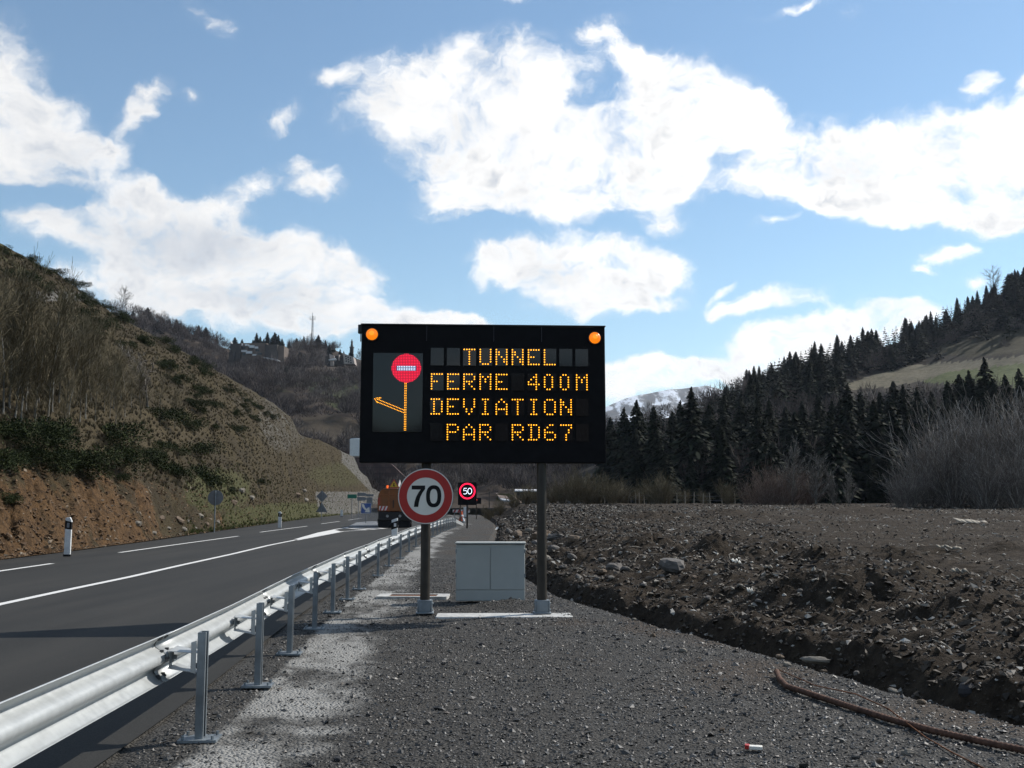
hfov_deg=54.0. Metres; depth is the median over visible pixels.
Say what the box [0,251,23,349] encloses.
bare tree
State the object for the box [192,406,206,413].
gorse bush
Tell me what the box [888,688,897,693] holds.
stone
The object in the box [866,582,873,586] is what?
stone
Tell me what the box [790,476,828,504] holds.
bare bush
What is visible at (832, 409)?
conifer
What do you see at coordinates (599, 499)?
bare bush
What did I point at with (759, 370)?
conifer
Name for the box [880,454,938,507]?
bare bush
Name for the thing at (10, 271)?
gorse bush
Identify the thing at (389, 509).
sweeper lorry
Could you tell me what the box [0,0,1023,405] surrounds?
sky
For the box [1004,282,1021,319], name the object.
conifer
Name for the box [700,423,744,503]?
conifer
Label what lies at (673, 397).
mountain
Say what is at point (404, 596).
concrete slab
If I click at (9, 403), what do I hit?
bare tree
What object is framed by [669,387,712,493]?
conifer
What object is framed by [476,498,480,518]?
electronic speed sign
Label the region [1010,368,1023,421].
conifer
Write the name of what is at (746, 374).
conifer
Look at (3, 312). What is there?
bare tree
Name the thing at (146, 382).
bare tree
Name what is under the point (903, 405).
conifer
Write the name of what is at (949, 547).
stick
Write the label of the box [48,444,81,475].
gorse bush
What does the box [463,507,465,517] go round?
delineator
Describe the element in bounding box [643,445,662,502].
conifer
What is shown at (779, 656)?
stone
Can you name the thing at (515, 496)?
bare bush
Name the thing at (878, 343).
conifer
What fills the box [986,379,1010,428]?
conifer
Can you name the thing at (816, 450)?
conifer
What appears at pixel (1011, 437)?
bare bush
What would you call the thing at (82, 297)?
gorse bush
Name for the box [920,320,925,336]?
conifer
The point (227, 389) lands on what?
gorse bush
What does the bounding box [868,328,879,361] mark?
conifer
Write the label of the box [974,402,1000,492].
conifer
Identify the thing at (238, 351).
apartment building
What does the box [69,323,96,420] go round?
bare tree
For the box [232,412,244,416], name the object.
gorse bush
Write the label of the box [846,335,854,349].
conifer
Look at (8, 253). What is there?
gorse bush
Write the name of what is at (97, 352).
bare tree
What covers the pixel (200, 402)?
gorse bush
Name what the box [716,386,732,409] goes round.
conifer
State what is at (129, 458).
gorse bush
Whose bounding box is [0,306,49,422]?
bare tree
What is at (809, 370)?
conifer
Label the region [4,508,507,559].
ground
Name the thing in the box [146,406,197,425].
gorse bush
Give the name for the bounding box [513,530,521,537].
stone
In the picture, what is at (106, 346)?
bare tree
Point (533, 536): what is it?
stone
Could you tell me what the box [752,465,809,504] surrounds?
bare bush
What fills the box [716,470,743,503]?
conifer
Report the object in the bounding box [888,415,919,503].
conifer
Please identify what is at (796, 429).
conifer
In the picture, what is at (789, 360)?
conifer
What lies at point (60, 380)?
bare tree
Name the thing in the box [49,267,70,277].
gorse bush
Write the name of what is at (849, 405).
conifer
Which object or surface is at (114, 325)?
gorse bush
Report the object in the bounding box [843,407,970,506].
bare bush
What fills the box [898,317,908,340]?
conifer
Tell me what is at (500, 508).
bare bush
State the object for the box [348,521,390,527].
traffic island
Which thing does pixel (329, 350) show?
conifer
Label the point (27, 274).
gorse bush
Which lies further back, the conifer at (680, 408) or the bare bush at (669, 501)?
the conifer at (680, 408)
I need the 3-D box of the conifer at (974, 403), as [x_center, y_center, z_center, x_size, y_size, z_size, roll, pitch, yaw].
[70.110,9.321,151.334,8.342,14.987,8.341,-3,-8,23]
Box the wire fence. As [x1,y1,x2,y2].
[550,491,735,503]
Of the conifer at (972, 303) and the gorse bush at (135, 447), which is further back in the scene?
the conifer at (972, 303)
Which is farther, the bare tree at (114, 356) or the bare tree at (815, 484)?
the bare tree at (815, 484)
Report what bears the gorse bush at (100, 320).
on the slope
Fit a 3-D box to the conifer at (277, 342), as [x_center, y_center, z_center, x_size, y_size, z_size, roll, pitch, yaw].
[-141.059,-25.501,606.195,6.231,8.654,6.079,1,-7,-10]
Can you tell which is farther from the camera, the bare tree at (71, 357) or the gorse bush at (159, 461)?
the gorse bush at (159, 461)
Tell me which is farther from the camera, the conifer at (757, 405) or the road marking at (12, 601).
the conifer at (757, 405)
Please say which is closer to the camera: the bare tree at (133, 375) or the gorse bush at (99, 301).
the bare tree at (133, 375)
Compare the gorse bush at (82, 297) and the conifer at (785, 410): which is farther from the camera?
the conifer at (785, 410)
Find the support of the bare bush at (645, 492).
on the ploughed field
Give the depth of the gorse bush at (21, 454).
36.72 m
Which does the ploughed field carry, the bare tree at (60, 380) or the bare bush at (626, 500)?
the bare bush at (626, 500)
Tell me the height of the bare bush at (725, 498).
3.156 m
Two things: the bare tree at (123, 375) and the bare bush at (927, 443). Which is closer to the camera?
the bare tree at (123, 375)
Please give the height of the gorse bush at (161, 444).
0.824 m
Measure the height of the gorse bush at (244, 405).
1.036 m
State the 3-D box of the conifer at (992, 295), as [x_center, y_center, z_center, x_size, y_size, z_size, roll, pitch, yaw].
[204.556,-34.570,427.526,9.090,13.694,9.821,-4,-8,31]
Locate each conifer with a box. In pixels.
[152,321,164,333]
[253,333,259,342]
[264,332,270,343]
[270,333,276,343]
[275,335,281,345]
[327,345,332,354]
[586,417,617,503]
[589,439,612,502]
[606,417,634,492]
[612,400,648,502]
[622,428,646,501]
[629,453,682,503]
[632,476,643,502]
[636,405,667,483]
[642,451,683,503]
[643,439,672,501]
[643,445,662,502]
[663,411,682,455]
[665,434,679,475]
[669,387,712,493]
[675,400,685,437]
[680,455,704,503]
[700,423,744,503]
[701,475,714,503]
[702,402,717,446]
[710,412,745,486]
[711,395,739,446]
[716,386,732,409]
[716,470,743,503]
[727,446,741,493]
[738,409,768,498]
[741,439,794,501]
[742,369,749,383]
[742,375,757,404]
[744,442,800,503]
[746,369,760,392]
[746,395,765,447]
[756,366,761,379]
[761,399,780,444]
[764,363,776,385]
[777,406,790,434]
[778,412,812,478]
[782,351,791,379]
[787,355,804,389]
[788,356,805,379]
[798,400,813,442]
[798,440,827,503]
[799,445,813,494]
[802,359,818,398]
[804,354,818,392]
[806,412,863,503]
[808,348,814,360]
[809,391,827,429]
[813,341,817,356]
[813,357,829,395]
[816,343,831,372]
[822,400,836,444]
[826,361,856,403]
[830,334,847,371]
[833,398,842,430]
[835,383,865,449]
[838,410,862,470]
[840,437,882,501]
[844,347,859,373]
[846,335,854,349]
[853,392,869,434]
[853,400,897,503]
[857,327,872,362]
[857,454,890,503]
[865,331,881,360]
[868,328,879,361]
[874,330,883,353]
[875,391,891,429]
[876,441,897,502]
[880,398,916,452]
[884,381,908,417]
[885,343,897,368]
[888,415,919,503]
[893,430,901,470]
[895,384,913,430]
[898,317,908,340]
[899,322,913,350]
[908,386,929,447]
[909,325,925,355]
[915,419,934,456]
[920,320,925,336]
[924,322,937,344]
[924,392,939,428]
[928,311,933,327]
[933,400,955,463]
[936,380,965,433]
[951,297,961,321]
[951,374,972,424]
[961,370,982,414]
[963,296,970,314]
[964,396,971,421]
[965,396,978,433]
[968,296,978,314]
[974,357,1012,424]
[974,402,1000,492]
[975,291,982,310]
[975,383,989,427]
[981,291,987,308]
[982,285,988,302]
[984,287,999,316]
[985,283,1000,312]
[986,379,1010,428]
[999,274,1013,305]
[999,374,1020,420]
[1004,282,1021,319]
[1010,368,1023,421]
[1014,273,1022,293]
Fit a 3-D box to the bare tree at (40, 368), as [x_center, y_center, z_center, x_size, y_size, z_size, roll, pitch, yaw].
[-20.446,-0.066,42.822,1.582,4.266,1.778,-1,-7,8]
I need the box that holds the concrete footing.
[435,613,572,618]
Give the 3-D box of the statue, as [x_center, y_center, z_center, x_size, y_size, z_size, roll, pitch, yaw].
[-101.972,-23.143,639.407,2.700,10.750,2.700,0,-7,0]
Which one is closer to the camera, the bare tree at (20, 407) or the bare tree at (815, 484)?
the bare tree at (20, 407)
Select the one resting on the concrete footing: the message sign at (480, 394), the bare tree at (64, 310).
the message sign at (480, 394)
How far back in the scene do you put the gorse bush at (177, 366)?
96.36 m
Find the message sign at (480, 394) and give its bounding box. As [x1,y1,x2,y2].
[358,323,605,613]
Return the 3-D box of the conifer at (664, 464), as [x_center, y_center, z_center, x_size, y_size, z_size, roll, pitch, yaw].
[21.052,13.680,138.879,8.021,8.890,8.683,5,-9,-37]
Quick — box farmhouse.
[496,493,521,502]
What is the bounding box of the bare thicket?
[612,297,1023,485]
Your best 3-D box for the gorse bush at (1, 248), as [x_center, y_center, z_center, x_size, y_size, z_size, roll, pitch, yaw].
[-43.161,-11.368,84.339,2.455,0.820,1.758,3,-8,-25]
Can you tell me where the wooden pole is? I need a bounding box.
[460,463,460,521]
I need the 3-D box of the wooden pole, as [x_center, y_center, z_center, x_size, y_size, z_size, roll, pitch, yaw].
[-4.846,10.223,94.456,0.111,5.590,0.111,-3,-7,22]
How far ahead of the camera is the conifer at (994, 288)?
445.33 m
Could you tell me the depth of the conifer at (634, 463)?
158.74 m
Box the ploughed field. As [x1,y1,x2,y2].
[489,503,1023,726]
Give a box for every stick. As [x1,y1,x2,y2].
[936,544,961,549]
[951,567,969,573]
[954,518,986,523]
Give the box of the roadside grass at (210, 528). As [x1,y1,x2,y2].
[185,454,363,534]
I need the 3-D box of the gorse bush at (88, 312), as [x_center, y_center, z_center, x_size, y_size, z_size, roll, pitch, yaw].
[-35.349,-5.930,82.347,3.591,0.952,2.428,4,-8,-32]
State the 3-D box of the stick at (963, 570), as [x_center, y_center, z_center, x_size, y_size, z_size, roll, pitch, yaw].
[6.707,2.789,15.027,0.302,0.085,0.071,8,3,-13]
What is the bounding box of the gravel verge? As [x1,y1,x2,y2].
[94,515,1023,767]
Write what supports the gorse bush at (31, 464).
on the slope
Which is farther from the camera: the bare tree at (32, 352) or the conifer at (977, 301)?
the conifer at (977, 301)
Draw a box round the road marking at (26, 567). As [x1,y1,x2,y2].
[0,563,53,570]
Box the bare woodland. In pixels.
[89,292,619,494]
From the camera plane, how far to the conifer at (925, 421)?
142.56 m
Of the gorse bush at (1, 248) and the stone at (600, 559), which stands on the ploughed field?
the stone at (600, 559)
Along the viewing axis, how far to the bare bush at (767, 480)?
95.11 m
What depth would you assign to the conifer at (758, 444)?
133.39 m
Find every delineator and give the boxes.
[63,517,72,555]
[278,512,281,527]
[391,518,397,535]
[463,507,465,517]
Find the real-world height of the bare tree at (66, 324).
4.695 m
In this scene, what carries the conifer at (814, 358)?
on the hill at (963, 356)
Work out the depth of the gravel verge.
8.20 m
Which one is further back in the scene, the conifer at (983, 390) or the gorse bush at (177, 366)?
the conifer at (983, 390)
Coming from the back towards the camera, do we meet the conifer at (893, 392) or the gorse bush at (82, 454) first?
the conifer at (893, 392)
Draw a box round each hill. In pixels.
[132,320,559,507]
[551,294,1023,503]
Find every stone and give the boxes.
[135,521,141,526]
[175,516,183,523]
[333,756,340,760]
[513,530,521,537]
[530,530,549,540]
[547,534,563,540]
[547,545,559,551]
[558,564,566,568]
[567,535,579,542]
[567,553,576,558]
[597,569,606,574]
[598,557,605,561]
[606,563,621,570]
[620,566,628,571]
[659,558,684,572]
[776,654,783,659]
[783,662,790,666]
[799,656,829,663]
[851,754,859,758]
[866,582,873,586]
[876,758,883,762]
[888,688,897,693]
[901,749,914,755]
[917,699,925,703]
[958,682,973,696]
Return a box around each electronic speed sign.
[458,482,476,527]
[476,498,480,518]
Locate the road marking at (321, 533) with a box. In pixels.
[297,527,385,539]
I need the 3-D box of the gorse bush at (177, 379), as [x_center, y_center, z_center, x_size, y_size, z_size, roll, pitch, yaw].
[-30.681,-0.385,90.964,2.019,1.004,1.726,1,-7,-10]
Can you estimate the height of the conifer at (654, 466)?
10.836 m
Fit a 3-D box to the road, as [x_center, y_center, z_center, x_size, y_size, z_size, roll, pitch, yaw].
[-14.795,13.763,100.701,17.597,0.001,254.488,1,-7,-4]
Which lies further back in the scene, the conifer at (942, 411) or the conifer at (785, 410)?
the conifer at (785, 410)
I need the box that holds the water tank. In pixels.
[350,438,359,456]
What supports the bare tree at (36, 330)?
on the slope
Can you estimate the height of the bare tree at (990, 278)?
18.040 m
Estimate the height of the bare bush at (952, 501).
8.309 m
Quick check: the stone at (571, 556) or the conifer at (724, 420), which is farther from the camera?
the conifer at (724, 420)
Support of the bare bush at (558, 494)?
on the ploughed field
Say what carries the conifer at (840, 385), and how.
on the hill at (963, 356)
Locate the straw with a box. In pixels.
[508,504,1023,667]
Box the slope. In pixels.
[0,243,379,558]
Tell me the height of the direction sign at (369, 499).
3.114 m
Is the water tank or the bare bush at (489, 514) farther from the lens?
the water tank
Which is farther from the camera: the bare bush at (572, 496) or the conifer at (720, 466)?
the conifer at (720, 466)
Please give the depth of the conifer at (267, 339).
614.85 m
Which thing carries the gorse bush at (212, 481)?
on the slope
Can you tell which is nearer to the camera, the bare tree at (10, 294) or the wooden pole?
the bare tree at (10, 294)
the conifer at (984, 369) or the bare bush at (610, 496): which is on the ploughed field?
the bare bush at (610, 496)
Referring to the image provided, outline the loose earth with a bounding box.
[0,442,286,559]
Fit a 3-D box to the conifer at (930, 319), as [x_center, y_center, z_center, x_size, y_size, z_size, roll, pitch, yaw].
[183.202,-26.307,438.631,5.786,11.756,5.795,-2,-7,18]
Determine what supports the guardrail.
on the gravel verge
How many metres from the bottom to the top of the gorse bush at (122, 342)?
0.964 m
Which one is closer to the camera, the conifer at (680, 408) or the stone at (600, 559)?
the stone at (600, 559)
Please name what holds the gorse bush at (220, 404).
on the slope
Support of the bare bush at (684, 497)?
on the ploughed field
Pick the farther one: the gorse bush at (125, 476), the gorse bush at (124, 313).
the gorse bush at (124, 313)
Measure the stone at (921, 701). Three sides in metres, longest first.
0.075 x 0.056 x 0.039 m
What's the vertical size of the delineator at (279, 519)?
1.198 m
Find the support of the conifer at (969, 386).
on the hill at (963, 356)
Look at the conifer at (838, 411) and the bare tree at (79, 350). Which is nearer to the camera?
the bare tree at (79, 350)
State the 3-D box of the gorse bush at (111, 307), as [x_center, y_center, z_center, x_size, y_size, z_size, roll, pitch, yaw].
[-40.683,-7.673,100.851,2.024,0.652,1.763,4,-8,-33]
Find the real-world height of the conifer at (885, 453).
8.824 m
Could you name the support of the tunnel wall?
on the slope
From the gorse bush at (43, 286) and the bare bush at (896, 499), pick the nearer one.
the gorse bush at (43, 286)
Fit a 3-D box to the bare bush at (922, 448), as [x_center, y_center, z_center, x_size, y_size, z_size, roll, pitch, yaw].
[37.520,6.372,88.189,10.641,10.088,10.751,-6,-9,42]
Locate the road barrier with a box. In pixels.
[453,510,469,516]
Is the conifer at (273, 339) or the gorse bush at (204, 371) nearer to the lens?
the gorse bush at (204, 371)
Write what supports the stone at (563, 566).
on the ploughed field
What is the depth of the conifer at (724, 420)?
155.35 m
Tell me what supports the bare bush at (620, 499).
on the ploughed field
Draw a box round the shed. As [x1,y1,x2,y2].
[515,489,536,504]
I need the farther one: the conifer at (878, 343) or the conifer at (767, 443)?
the conifer at (878, 343)
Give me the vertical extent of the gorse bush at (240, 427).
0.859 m
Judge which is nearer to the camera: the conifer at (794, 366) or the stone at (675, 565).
the stone at (675, 565)
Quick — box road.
[0,513,454,767]
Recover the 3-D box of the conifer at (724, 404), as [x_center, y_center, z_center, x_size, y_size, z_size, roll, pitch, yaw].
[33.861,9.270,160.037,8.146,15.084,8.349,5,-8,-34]
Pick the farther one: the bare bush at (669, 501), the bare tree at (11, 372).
the bare bush at (669, 501)
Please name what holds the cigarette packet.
on the gravel verge
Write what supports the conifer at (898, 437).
on the hill at (963, 356)
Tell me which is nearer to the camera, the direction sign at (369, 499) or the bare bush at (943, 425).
the bare bush at (943, 425)
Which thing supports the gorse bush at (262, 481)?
on the slope
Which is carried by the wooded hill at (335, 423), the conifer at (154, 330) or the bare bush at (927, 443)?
the conifer at (154, 330)
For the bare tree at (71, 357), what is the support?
on the slope
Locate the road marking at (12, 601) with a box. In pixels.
[0,540,294,604]
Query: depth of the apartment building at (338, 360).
567.29 m
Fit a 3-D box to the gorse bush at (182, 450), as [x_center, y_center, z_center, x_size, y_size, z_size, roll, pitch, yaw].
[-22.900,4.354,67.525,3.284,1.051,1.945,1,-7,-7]
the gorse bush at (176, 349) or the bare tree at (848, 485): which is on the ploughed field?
the bare tree at (848, 485)
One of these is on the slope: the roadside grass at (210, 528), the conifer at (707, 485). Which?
the roadside grass at (210, 528)
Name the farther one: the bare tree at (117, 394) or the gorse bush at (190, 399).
the gorse bush at (190, 399)
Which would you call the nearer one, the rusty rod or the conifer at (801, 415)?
the rusty rod
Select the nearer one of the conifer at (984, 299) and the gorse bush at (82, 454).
the gorse bush at (82, 454)
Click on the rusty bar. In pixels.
(1001, 745)
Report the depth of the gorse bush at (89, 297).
95.64 m
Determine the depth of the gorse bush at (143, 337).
99.54 m
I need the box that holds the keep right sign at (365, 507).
[361,503,370,522]
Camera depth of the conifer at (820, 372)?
271.58 m
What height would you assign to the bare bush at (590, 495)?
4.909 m
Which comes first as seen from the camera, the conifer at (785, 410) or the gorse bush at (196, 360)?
the gorse bush at (196, 360)
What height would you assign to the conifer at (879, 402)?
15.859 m
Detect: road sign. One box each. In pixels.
[208,490,222,531]
[316,491,327,520]
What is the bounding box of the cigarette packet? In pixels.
[745,744,761,749]
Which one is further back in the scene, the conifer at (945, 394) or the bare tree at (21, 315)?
the conifer at (945, 394)
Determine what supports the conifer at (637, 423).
on the hill at (963, 356)
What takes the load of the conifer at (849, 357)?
on the hill at (963, 356)
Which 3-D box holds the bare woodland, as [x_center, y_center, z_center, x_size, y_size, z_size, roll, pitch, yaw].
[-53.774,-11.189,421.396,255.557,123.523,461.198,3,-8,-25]
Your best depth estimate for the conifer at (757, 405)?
165.57 m
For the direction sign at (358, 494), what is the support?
on the road
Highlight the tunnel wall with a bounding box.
[342,451,451,508]
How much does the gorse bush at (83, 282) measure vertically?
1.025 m
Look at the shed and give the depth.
202.62 m
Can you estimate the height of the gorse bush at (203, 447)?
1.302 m
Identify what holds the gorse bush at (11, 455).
on the slope
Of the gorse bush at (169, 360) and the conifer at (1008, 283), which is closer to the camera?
the gorse bush at (169, 360)
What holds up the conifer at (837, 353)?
on the hill at (963, 356)
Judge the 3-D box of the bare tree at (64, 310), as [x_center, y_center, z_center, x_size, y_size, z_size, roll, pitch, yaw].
[-21.501,-2.320,47.722,2.302,7.867,3.041,0,-7,-1]
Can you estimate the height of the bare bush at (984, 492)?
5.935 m
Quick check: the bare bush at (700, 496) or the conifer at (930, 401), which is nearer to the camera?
the bare bush at (700, 496)
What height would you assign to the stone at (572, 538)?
0.273 m
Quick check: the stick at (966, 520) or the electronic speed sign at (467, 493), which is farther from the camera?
the electronic speed sign at (467, 493)
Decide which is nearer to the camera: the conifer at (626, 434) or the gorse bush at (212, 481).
the gorse bush at (212, 481)
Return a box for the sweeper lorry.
[377,480,411,527]
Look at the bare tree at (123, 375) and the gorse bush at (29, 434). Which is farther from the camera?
the bare tree at (123, 375)
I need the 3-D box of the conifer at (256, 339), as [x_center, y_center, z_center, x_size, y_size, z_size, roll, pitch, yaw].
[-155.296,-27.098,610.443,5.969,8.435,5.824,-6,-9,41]
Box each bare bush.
[480,503,496,519]
[493,498,506,515]
[502,488,523,507]
[518,479,536,504]
[525,485,548,502]
[546,474,578,503]
[546,484,557,503]
[557,465,591,503]
[564,466,609,503]
[586,467,616,503]
[597,472,629,503]
[604,476,634,502]
[619,486,638,502]
[630,487,648,503]
[636,474,663,503]
[640,469,677,503]
[656,475,680,503]
[677,488,692,503]
[693,488,713,503]
[712,480,742,503]
[731,480,757,504]
[737,467,774,504]
[744,478,794,504]
[749,456,808,504]
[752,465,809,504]
[758,455,818,504]
[785,461,837,504]
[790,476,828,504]
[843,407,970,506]
[856,397,969,505]
[870,465,917,505]
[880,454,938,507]
[884,387,1022,506]
[895,410,1012,507]
[899,397,1002,504]
[914,379,1023,507]
[929,372,1023,467]
[946,372,1023,505]
[948,383,1023,506]
[952,437,1021,508]
[965,431,1023,508]
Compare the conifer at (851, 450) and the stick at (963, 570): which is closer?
the stick at (963, 570)
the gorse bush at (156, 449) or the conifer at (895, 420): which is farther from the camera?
the conifer at (895, 420)
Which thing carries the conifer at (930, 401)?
on the hill at (963, 356)
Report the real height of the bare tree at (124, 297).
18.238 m
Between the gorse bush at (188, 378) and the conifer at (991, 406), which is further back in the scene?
the conifer at (991, 406)
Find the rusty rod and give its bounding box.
[779,670,983,767]
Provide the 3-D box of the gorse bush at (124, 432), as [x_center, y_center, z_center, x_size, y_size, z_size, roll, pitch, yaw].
[-20.196,2.656,52.192,3.284,1.646,3.776,4,-8,-32]
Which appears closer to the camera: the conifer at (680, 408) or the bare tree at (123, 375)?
the bare tree at (123, 375)
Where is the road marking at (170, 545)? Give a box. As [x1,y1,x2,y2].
[117,536,236,552]
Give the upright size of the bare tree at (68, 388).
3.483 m
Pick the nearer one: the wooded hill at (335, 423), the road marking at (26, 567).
the road marking at (26, 567)
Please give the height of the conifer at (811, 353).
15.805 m
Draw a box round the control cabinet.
[455,541,525,600]
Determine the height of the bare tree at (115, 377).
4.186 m
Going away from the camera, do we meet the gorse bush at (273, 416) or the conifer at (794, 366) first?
the gorse bush at (273, 416)
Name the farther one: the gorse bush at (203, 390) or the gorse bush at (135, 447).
the gorse bush at (203, 390)
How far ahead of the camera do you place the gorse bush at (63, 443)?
41.64 m
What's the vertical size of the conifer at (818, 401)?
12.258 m
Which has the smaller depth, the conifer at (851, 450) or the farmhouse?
the conifer at (851, 450)
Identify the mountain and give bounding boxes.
[606,386,721,423]
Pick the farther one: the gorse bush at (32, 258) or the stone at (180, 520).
the gorse bush at (32, 258)
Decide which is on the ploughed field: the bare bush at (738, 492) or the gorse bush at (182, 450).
the bare bush at (738, 492)
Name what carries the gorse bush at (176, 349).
on the slope
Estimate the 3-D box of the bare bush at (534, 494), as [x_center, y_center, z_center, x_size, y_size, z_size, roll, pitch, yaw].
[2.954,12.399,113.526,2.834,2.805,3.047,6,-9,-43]
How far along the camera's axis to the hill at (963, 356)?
365.15 m
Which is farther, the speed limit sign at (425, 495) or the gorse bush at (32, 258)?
the gorse bush at (32, 258)
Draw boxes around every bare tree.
[0,245,56,407]
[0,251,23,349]
[0,254,44,417]
[0,258,27,379]
[0,266,37,412]
[0,272,35,380]
[0,281,28,379]
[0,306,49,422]
[3,252,71,415]
[4,294,54,396]
[9,333,54,421]
[14,303,51,410]
[15,273,52,392]
[20,318,73,425]
[28,314,62,401]
[34,256,88,410]
[42,288,83,402]
[43,366,87,423]
[46,305,80,385]
[49,322,84,406]
[55,308,107,414]
[60,279,107,369]
[66,342,87,404]
[69,307,115,417]
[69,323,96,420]
[78,329,103,392]
[86,353,118,420]
[92,320,123,390]
[95,316,117,388]
[100,364,120,410]
[101,352,132,417]
[104,334,127,408]
[108,382,131,422]
[109,342,139,416]
[112,357,129,398]
[114,285,133,308]
[118,341,156,408]
[126,354,140,406]
[134,366,157,415]
[152,364,175,407]
[168,387,189,428]
[775,434,809,504]
[801,453,834,504]
[824,466,839,504]
[842,471,858,504]
[984,266,1000,289]
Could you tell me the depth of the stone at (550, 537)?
32.67 m
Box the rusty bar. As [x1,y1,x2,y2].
[774,668,1023,753]
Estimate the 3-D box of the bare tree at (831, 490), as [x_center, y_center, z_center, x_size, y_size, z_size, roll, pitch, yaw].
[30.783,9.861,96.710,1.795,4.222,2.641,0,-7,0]
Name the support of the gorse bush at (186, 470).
on the slope
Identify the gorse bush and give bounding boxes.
[0,245,12,252]
[0,266,24,278]
[0,415,75,448]
[0,420,58,444]
[0,442,29,473]
[0,455,37,468]
[0,490,24,503]
[2,249,15,258]
[5,448,29,460]
[15,443,79,472]
[20,425,83,453]
[21,270,41,282]
[27,254,42,261]
[37,280,56,292]
[42,268,57,276]
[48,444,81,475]
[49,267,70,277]
[49,422,78,435]
[71,445,123,468]
[72,292,90,301]
[73,281,91,289]
[75,452,124,480]
[76,307,100,317]
[80,299,98,308]
[82,292,94,301]
[87,315,108,324]
[91,298,110,305]
[91,443,155,472]
[101,304,114,310]
[101,419,153,449]
[105,320,122,329]
[110,308,130,319]
[114,339,138,348]
[114,473,138,482]
[116,314,136,325]
[122,445,145,453]
[135,333,150,340]
[138,446,167,458]
[139,335,156,346]
[143,452,172,471]
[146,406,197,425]
[151,334,176,345]
[151,440,177,451]
[153,360,176,369]
[161,358,175,362]
[164,375,182,384]
[164,461,183,474]
[165,361,182,370]
[167,345,180,354]
[170,462,202,480]
[172,442,192,455]
[178,373,194,382]
[183,417,209,431]
[185,397,195,403]
[187,356,206,364]
[187,399,210,408]
[189,440,228,454]
[191,386,207,395]
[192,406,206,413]
[193,461,220,480]
[198,362,216,369]
[199,366,212,376]
[200,473,232,487]
[209,400,226,407]
[222,386,234,393]
[227,486,236,493]
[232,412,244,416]
[233,424,247,433]
[239,401,251,408]
[243,397,252,402]
[251,401,260,407]
[257,478,271,485]
[270,414,281,419]
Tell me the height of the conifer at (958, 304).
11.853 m
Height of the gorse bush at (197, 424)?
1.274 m
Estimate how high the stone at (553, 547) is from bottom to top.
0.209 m
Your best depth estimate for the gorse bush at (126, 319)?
103.01 m
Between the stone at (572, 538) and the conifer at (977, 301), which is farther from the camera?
the conifer at (977, 301)
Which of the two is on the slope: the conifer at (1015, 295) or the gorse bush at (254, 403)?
the gorse bush at (254, 403)
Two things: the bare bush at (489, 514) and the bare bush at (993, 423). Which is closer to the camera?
the bare bush at (993, 423)
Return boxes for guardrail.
[0,517,462,767]
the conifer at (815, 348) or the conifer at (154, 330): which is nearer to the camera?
the conifer at (815, 348)
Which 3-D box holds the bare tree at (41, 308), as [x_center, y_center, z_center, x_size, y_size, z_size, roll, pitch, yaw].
[-22.771,-2.338,47.763,1.809,6.180,2.389,1,-7,-5]
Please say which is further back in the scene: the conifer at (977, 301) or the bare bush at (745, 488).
the conifer at (977, 301)
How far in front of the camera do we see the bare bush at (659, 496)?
109.13 m
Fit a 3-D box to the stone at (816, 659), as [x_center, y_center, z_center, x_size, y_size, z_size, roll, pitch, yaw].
[3.107,2.830,10.299,0.312,0.075,0.102,-1,2,23]
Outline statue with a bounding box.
[349,340,353,355]
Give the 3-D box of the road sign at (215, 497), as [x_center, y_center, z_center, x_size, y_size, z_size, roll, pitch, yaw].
[-17.595,7.543,59.493,0.896,2.512,0.105,1,-7,-6]
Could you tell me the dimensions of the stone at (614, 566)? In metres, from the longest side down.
0.446 x 0.319 x 0.218 m
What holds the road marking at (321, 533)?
on the road
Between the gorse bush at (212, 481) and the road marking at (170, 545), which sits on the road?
the road marking at (170, 545)
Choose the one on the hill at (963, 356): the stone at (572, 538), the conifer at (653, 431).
the conifer at (653, 431)
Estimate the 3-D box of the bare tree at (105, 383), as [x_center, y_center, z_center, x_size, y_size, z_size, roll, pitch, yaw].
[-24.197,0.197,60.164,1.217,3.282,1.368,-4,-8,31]
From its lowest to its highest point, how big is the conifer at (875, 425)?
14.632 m
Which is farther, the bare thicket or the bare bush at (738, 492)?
the bare thicket
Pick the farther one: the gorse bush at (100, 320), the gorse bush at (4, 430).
the gorse bush at (100, 320)
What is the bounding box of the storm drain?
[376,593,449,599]
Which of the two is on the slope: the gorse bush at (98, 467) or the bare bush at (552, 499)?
the gorse bush at (98, 467)
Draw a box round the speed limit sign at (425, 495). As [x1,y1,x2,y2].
[398,468,452,523]
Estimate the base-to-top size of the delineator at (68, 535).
1.202 m
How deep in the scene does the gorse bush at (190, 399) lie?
88.68 m
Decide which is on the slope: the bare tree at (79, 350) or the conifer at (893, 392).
the bare tree at (79, 350)
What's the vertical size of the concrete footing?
0.260 m
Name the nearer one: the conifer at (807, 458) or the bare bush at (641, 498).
the bare bush at (641, 498)
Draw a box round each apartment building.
[228,341,288,363]
[325,353,356,366]
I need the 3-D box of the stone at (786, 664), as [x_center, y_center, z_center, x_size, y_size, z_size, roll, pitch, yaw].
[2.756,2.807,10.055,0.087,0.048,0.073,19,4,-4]
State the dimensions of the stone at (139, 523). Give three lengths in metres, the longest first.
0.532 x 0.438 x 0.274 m
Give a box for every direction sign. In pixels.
[348,492,366,517]
[366,493,373,517]
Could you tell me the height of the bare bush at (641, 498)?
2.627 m

